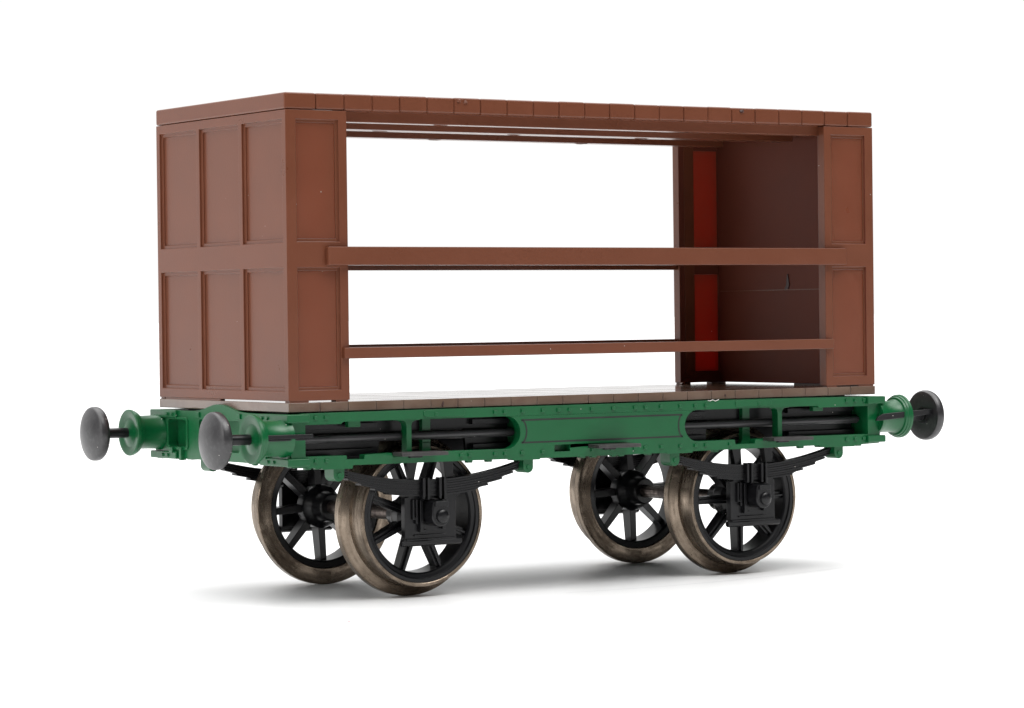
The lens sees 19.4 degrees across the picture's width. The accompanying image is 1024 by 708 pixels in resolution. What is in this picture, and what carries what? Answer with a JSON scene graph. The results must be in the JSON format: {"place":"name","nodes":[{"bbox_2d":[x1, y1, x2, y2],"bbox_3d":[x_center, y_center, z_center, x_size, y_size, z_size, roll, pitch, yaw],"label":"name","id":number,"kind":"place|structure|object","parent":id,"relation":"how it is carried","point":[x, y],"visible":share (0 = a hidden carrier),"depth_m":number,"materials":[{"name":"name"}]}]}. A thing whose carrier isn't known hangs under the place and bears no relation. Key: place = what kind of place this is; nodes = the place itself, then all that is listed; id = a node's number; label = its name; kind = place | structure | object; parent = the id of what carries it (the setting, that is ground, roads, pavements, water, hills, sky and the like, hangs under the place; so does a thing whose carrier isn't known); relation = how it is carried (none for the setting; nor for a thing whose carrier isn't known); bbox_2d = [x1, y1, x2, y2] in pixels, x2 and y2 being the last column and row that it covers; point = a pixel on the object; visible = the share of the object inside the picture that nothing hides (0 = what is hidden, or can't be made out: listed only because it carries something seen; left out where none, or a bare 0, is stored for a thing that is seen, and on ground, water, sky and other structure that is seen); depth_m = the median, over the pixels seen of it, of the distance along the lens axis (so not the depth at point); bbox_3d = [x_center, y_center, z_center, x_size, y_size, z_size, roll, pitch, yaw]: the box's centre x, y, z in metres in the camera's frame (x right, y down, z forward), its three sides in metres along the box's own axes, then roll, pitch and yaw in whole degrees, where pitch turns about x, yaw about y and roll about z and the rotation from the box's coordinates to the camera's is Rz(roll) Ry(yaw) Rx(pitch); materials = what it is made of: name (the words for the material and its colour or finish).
{"place":"outdoors","nodes":[
{"label":"outdoors","id":0,"kind":"place"},
{"bbox_2d":[0,313,1023,707],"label":"ground","id":1,"kind":"structure","parent":0,"point":[888,573],"depth_m":0.28,"materials":[{"name":"white"}]},
{"bbox_2d":[80,92,943,595],"bbox_3d":[0.001,-0.001,0.275,0.078,0.043,0.029,-1,1,-33],"label":"model wagon","id":2,"kind":"object","parent":1,"relation":"on","point":[768,258],"visible":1,"depth_m":0.27,"materials":[{"name":"brown plastic"}]},
{"bbox_2d":[0,0,1023,324],"label":"sky","id":3,"kind":"structure","parent":0,"point":[84,83],"materials":[{"name":"white"}]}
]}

